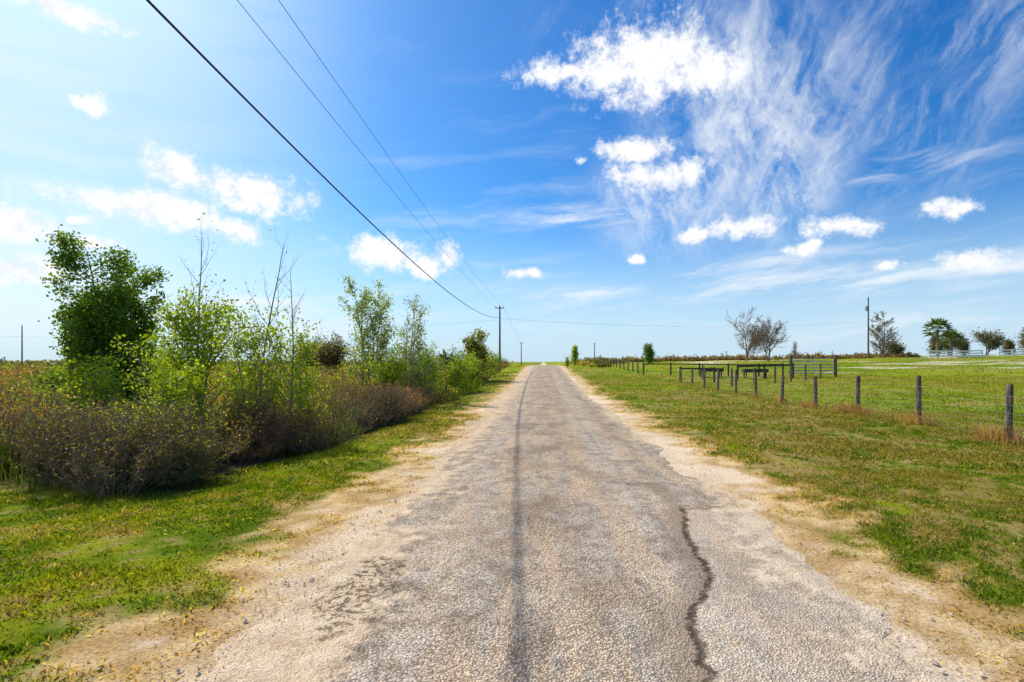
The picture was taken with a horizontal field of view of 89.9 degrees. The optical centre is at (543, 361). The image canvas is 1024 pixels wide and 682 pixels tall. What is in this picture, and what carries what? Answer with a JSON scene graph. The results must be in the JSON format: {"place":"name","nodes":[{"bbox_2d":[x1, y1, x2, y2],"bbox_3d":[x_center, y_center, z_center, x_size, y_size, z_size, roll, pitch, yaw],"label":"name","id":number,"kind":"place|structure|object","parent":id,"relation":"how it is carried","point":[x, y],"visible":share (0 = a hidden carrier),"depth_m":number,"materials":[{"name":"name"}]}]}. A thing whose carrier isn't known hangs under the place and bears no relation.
{"place":"outdoors","nodes":[
{"label":"outdoors","id":0,"kind":"place"},
{"bbox_2d":[0,354,1023,681],"bbox_3d":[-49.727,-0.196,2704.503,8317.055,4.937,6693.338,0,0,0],"label":"ground","id":1,"kind":"structure","parent":0,"point":[112,644],"depth_m":4.77,"materials":[{"name":"beige soil"}]},
{"bbox_2d":[21,325,22,366],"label":"utility pole","id":2,"kind":"object","parent":1,"relation":"on","point":[22,345],"visible":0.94,"depth_m":109.96,"materials":[{"name":"grey wood"}]},
{"bbox_2d":[42,347,141,413],"bbox_3d":[-10.524,0.765,11.972,2.061,2.264,1.889,0,0,0],"label":"bush","id":3,"kind":"object","parent":1,"relation":"on","point":[88,383],"visible":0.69,"depth_m":11.74,"materials":[{"name":"green plant"}]},
{"bbox_2d":[22,224,172,409],"bbox_3d":[-11.754,-0.886,14.209,3.135,5.408,3.548,0,0,0],"label":"maple tree","id":4,"kind":"object","parent":1,"relation":"on","point":[115,307],"visible":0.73,"depth_m":13.47,"materials":[{"name":"green plant"}]},
{"bbox_2d":[106,322,212,424],"bbox_3d":[-7.229,0.462,9.497,2.265,2.445,1.443,0,0,0],"label":"sapling tree","id":5,"kind":"object","parent":1,"relation":"on","point":[187,383],"visible":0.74,"depth_m":9.47,"materials":[{"name":"green plant"}]},
{"bbox_2d":[146,212,249,414],"bbox_3d":[-7.531,-0.747,11.294,2.067,4.993,1.940,0,0,-29],"label":"sapling tree","id":6,"kind":"object","parent":1,"relation":"on","point":[190,335],"visible":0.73,"depth_m":11.19,"materials":[{"name":"green plant"}]},
{"bbox_2d":[0,356,443,366],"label":"distant treeline","id":7,"kind":"object","parent":1,"relation":"on","point":[30,362],"visible":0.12,"depth_m":171.99,"materials":[{"name":"green plant"}]},
{"bbox_2d":[207,227,304,425],"bbox_3d":[-5.649,-0.537,10.028,1.857,4.648,1.891,0,0,0],"label":"sapling tree","id":8,"kind":"object","parent":1,"relation":"on","point":[252,366],"visible":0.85,"depth_m":10.08,"materials":[{"name":"green plant"}]},
{"bbox_2d":[0,357,512,501],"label":"brush thicket","id":9,"kind":"object","parent":1,"relation":"on","point":[63,444],"visible":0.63,"depth_m":8.15,"materials":[{"name":"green plant"}]},
{"bbox_2d":[255,262,332,452],"bbox_3d":[-5.074,-0.118,10.313,1.319,3.997,1.490,0,0,25],"label":"sapling tree","id":10,"kind":"object","parent":1,"relation":"on","point":[292,377],"visible":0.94,"depth_m":10.37,"materials":[{"name":"green plant"}]},
{"bbox_2d":[284,338,321,370],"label":"oak tree","id":11,"kind":"object","parent":1,"relation":"on","point":[307,363],"visible":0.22,"depth_m":57.54,"materials":[{"name":"green plant"}]},
{"bbox_2d":[302,330,354,371],"bbox_3d":[-22.957,-0.976,54.597,5.053,5.094,5.081,0,0,19],"label":"oak tree","id":12,"kind":"object","parent":1,"relation":"on","point":[330,353],"visible":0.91,"depth_m":54.31,"materials":[{"name":"green plant"}]},
{"bbox_2d":[337,271,400,384],"bbox_3d":[-6.880,-0.993,20.519,2.484,5.316,2.741,0,0,-31],"label":"willow tree","id":13,"kind":"object","parent":1,"relation":"on","point":[384,337],"visible":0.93,"depth_m":20.52,"materials":[{"name":"green plant"}]},
{"bbox_2d":[365,342,404,384],"bbox_3d":[-7.572,0.293,23.965,2.135,2.925,2.228,0,0,-30],"label":"bush","id":14,"kind":"object","parent":1,"relation":"on","point":[392,352],"visible":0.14,"depth_m":23.89,"materials":[{"name":"green plant"}]},
{"bbox_2d":[363,356,410,390],"bbox_3d":[-5.808,0.754,19.157,1.842,2.010,1.850,0,0,-43],"label":"bush","id":15,"kind":"object","parent":1,"relation":"on","point":[395,366],"visible":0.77,"depth_m":18.98,"materials":[{"name":"green plant"}]},
{"bbox_2d":[392,295,439,390],"bbox_3d":[-5.499,-0.533,21.458,2.179,4.694,1.480,0,0,39],"label":"willow tree","id":16,"kind":"object","parent":1,"relation":"on","point":[411,360],"visible":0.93,"depth_m":21.33,"materials":[{"name":"green plant"}]},
{"bbox_2d":[392,337,444,397],"bbox_3d":[-5.516,0.426,22.168,2.359,3.004,2.407,0,0,0],"label":"bush","id":17,"kind":"object","parent":1,"relation":"on","point":[428,361],"visible":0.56,"depth_m":22.02,"materials":[{"name":"green plant"}]},
{"bbox_2d":[391,338,450,390],"bbox_3d":[-5.770,0.274,25.024,2.926,3.180,2.686,0,0,-33],"label":"bush","id":18,"kind":"object","parent":1,"relation":"on","point":[430,348],"visible":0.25,"depth_m":25.08,"materials":[{"name":"green plant"}]},
{"bbox_2d":[436,348,466,390],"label":"sabal palm","id":19,"kind":"object","parent":1,"relation":"on","point":[444,356],"visible":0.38,"depth_m":28.27,"materials":[{"name":"green plant"}]},
{"bbox_2d":[440,344,473,383],"bbox_3d":[-5.463,0.313,31.073,1.957,2.978,2.656,0,0,13],"label":"bush","id":20,"kind":"object","parent":1,"relation":"on","point":[463,357],"visible":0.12,"depth_m":31.12,"materials":[{"name":"green plant"}]},
{"bbox_2d":[442,354,476,393],"bbox_3d":[-4.567,0.704,27.619,2.138,2.552,2.020,0,0,0],"label":"bush","id":21,"kind":"object","parent":1,"relation":"on","point":[454,380],"visible":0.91,"depth_m":27.39,"materials":[{"name":"green plant"}]},
{"bbox_2d":[457,327,496,381],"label":"oak tree","id":22,"kind":"object","parent":1,"relation":"on","point":[473,344],"visible":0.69,"depth_m":37.61,"materials":[{"name":"green plant"}]},
{"bbox_2d":[463,349,497,382],"bbox_3d":[-4.668,0.398,34.784,2.155,2.788,2.506,0,0,34],"label":"bush","id":23,"kind":"object","parent":1,"relation":"on","point":[475,369],"visible":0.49,"depth_m":34.97,"materials":[{"name":"green plant"}]},
{"bbox_2d":[486,352,498,376],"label":"bush","id":24,"kind":"object","parent":1,"relation":"on","point":[495,359],"visible":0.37,"depth_m":44.89,"materials":[{"name":"green plant"}]},
{"bbox_2d":[488,353,502,372],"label":"bush","id":25,"kind":"object","parent":1,"relation":"on","point":[499,359],"visible":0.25,"depth_m":52.03,"materials":[{"name":"green plant"}]},
{"bbox_2d":[495,306,503,358],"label":"utility pole","id":26,"kind":"object","parent":1,"relation":"on","point":[500,330],"visible":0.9,"depth_m":69.91,"materials":[{"name":"grey wood"}]},
{"bbox_2d":[146,0,498,317],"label":"power cable","id":27,"kind":"object","parent":26,"relation":"attached to","point":[209,62],"visible":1,"depth_m":10.60,"materials":[{"name":"rubber"}]},
{"bbox_2d":[237,0,494,306],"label":"power line","id":28,"kind":"object","parent":26,"relation":"attached to","point":[333,118],"visible":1,"depth_m":13.94,"materials":[{"name":"metal"}]},
{"bbox_2d":[279,1,489,291],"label":"power line","id":29,"kind":"object","parent":26,"relation":"attached to","point":[360,116],"visible":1,"depth_m":14.21,"materials":[{"name":"metal"}]},
{"bbox_2d":[0,356,1023,681],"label":"grass","id":30,"kind":"structure","parent":1,"relation":"on","point":[120,508],"depth_m":6.66,"materials":[{"name":"green plant"}]},
{"bbox_2d":[564,356,570,367],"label":"tree","id":31,"kind":"object","parent":1,"relation":"on","point":[567,362],"visible":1,"depth_m":61.95,"materials":[{"name":"green plant"}]},
{"bbox_2d":[569,344,579,364],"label":"tree","id":32,"kind":"object","parent":1,"relation":"on","point":[575,354],"visible":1,"depth_m":69.83,"materials":[{"name":"green plant"}]},
{"bbox_2d":[592,357,643,374],"bbox_3d":[9.590,0.216,74.500,0.234,2.265,51.157,0,0,0],"label":"post fence","id":33,"kind":"object","parent":1,"relation":"on","point":[628,364],"visible":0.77,"depth_m":60.92,"materials":[{"name":"grey wood"}]},
{"bbox_2d":[641,342,656,362],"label":"tree","id":34,"kind":"object","parent":1,"relation":"on","point":[649,353],"visible":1,"depth_m":79.51,"materials":[{"name":"green plant"}]},
{"bbox_2d":[679,367,714,382],"bbox_3d":[10.951,0.963,36.439,2.657,1.218,0.161,0,0,-7],"label":"rail fence","id":35,"kind":"object","parent":1,"relation":"on","point":[713,368],"visible":0.48,"depth_m":36.40,"materials":[{"name":"brown wood"}]},
{"bbox_2d":[698,368,723,377],"bbox_3d":[13.900,0.914,42.500,1.960,0.790,0.580,0,0,0],"label":"feed trough","id":36,"kind":"object","parent":1,"relation":"on","point":[711,370],"visible":0.69,"depth_m":42.21,"materials":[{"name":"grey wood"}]},
{"bbox_2d":[644,363,783,376],"bbox_3d":[14.925,0.736,46.146,12.242,1.310,0.272,0,0,29],"label":"rail fence","id":37,"kind":"object","parent":1,"relation":"on","point":[699,364],"visible":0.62,"depth_m":46.09,"materials":[{"name":"brown wood"}]},
{"bbox_2d":[570,349,920,367],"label":"field hedge","id":38,"kind":"object","parent":1,"relation":"on","point":[599,363],"visible":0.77,"depth_m":102.89,"materials":[{"name":"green plant"}]},
{"bbox_2d":[727,306,772,360],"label":"bare tree","id":39,"kind":"object","parent":1,"relation":"on","point":[756,339],"visible":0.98,"depth_m":89.99,"materials":[{"name":"brown plant"}]},
{"bbox_2d":[742,369,768,377],"bbox_3d":[17.200,0.966,41.600,1.960,0.790,0.580,0,0,0],"label":"feed trough","id":40,"kind":"object","parent":1,"relation":"on","point":[751,370],"visible":0.77,"depth_m":41.31,"materials":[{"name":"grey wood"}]},
{"bbox_2d":[702,364,821,386],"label":"paddock posts","id":41,"kind":"object","parent":1,"relation":"on","point":[805,374],"visible":0.86,"depth_m":35.99,"materials":[{"name":"grey wood"}]},
{"bbox_2d":[737,363,793,379],"bbox_3d":[17.220,0.798,39.522,5.096,1.399,0.309,0,0,-14],"label":"rail fence","id":42,"kind":"object","parent":1,"relation":"on","point":[764,365],"visible":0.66,"depth_m":39.34,"materials":[{"name":"brown wood"}]},
{"bbox_2d":[746,314,791,360],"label":"bare tree","id":43,"kind":"object","parent":1,"relation":"on","point":[775,329],"visible":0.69,"depth_m":92.22,"materials":[{"name":"brown plant"}]},
{"bbox_2d":[790,341,798,359],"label":"bare tree","id":44,"kind":"object","parent":1,"relation":"on","point":[794,351],"visible":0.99,"depth_m":100.91,"materials":[{"name":"brown plant"}]},
{"bbox_2d":[789,355,836,376],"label":"farm gate","id":45,"kind":"structure","parent":1,"relation":"on","point":[834,364],"depth_m":41.06,"materials":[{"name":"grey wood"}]},
{"bbox_2d":[677,381,1023,452],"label":"dry weeds","id":46,"kind":"object","parent":1,"relation":"on","point":[852,409],"visible":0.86,"depth_m":13.15,"materials":[{"name":"brown plant"}]},
{"bbox_2d":[680,366,1023,442],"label":"wire fence","id":47,"kind":"object","parent":1,"relation":"on","point":[1008,404],"visible":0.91,"depth_m":14.51,"materials":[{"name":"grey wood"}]},
{"bbox_2d":[865,296,868,357],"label":"utility pole","id":48,"kind":"object","parent":1,"relation":"on","point":[866,308],"visible":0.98,"depth_m":97.89,"materials":[{"name":"grey wood"}]},
{"bbox_2d":[501,318,867,326],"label":"power line","id":49,"kind":"object","parent":48,"relation":"attached to","point":[675,326],"visible":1,"depth_m":78.38,"materials":[{"name":"metal"}]},
{"bbox_2d":[869,311,902,357],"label":"bare tree","id":50,"kind":"object","parent":1,"relation":"on","point":[879,329],"visible":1,"depth_m":99.99,"materials":[{"name":"brown plant"}]},
{"bbox_2d":[885,339,906,354],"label":"oak tree","id":51,"kind":"object","parent":1,"relation":"on","point":[899,349],"visible":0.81,"depth_m":104.93,"materials":[{"name":"green plant"}]},
{"bbox_2d":[923,334,947,354],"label":"oak tree","id":52,"kind":"object","parent":1,"relation":"on","point":[932,343],"visible":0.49,"depth_m":108.79,"materials":[{"name":"green plant"}]},
{"bbox_2d":[922,317,955,354],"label":"sabal palm","id":53,"kind":"object","parent":1,"relation":"on","point":[939,322],"visible":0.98,"depth_m":98.73,"materials":[{"name":"green plant"}]},
{"bbox_2d":[935,328,965,354],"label":"oak tree","id":54,"kind":"object","parent":1,"relation":"on","point":[949,343],"visible":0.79,"depth_m":100.76,"materials":[{"name":"green plant"}]},
{"bbox_2d":[928,350,982,357],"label":"white board fence","id":55,"kind":"object","parent":1,"relation":"on","point":[955,353],"visible":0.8,"depth_m":94.70,"materials":[{"name":"paint"}]},
{"bbox_2d":[942,331,970,354],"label":"oak tree","id":56,"kind":"object","parent":1,"relation":"on","point":[955,347],"visible":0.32,"depth_m":109.52,"materials":[{"name":"green plant"}]},
{"bbox_2d":[957,338,970,354],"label":"oak tree","id":57,"kind":"object","parent":1,"relation":"on","point":[968,348],"visible":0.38,"depth_m":111.66,"materials":[{"name":"green plant"}]},
{"bbox_2d":[969,327,1009,354],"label":"oak tree","id":58,"kind":"object","parent":1,"relation":"on","point":[990,341],"visible":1,"depth_m":111.13,"materials":[{"name":"green plant"}]},
{"bbox_2d":[1000,338,1017,353],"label":"oak tree","id":59,"kind":"object","parent":1,"relation":"on","point":[1010,345],"visible":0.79,"depth_m":111.80,"materials":[{"name":"green plant"}]},
{"bbox_2d":[998,348,1023,356],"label":"white board fence","id":60,"kind":"object","parent":1,"relation":"on","point":[1011,352],"visible":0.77,"depth_m":94.82,"materials":[{"name":"paint"}]},
{"bbox_2d":[1012,327,1023,353],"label":"oak tree","id":61,"kind":"object","parent":1,"relation":"on","point":[1021,341],"visible":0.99,"depth_m":114.28,"materials":[{"name":"green plant"}]},
{"bbox_2d":[0,0,1023,361],"label":"sky","id":62,"kind":"structure","parent":0,"point":[657,166],"materials":[{"name":"blue"}]},
{"bbox_2d":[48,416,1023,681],"bbox_3d":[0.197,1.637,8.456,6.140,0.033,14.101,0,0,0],"label":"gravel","id":63,"kind":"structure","parent":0,"point":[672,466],"depth_m":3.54,"materials":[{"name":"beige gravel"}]},
{"bbox_2d":[178,365,960,681],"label":"road","id":64,"kind":"structure","parent":0,"point":[554,523],"depth_m":3.67,"materials":[{"name":"grey asphalt"}]}
]}

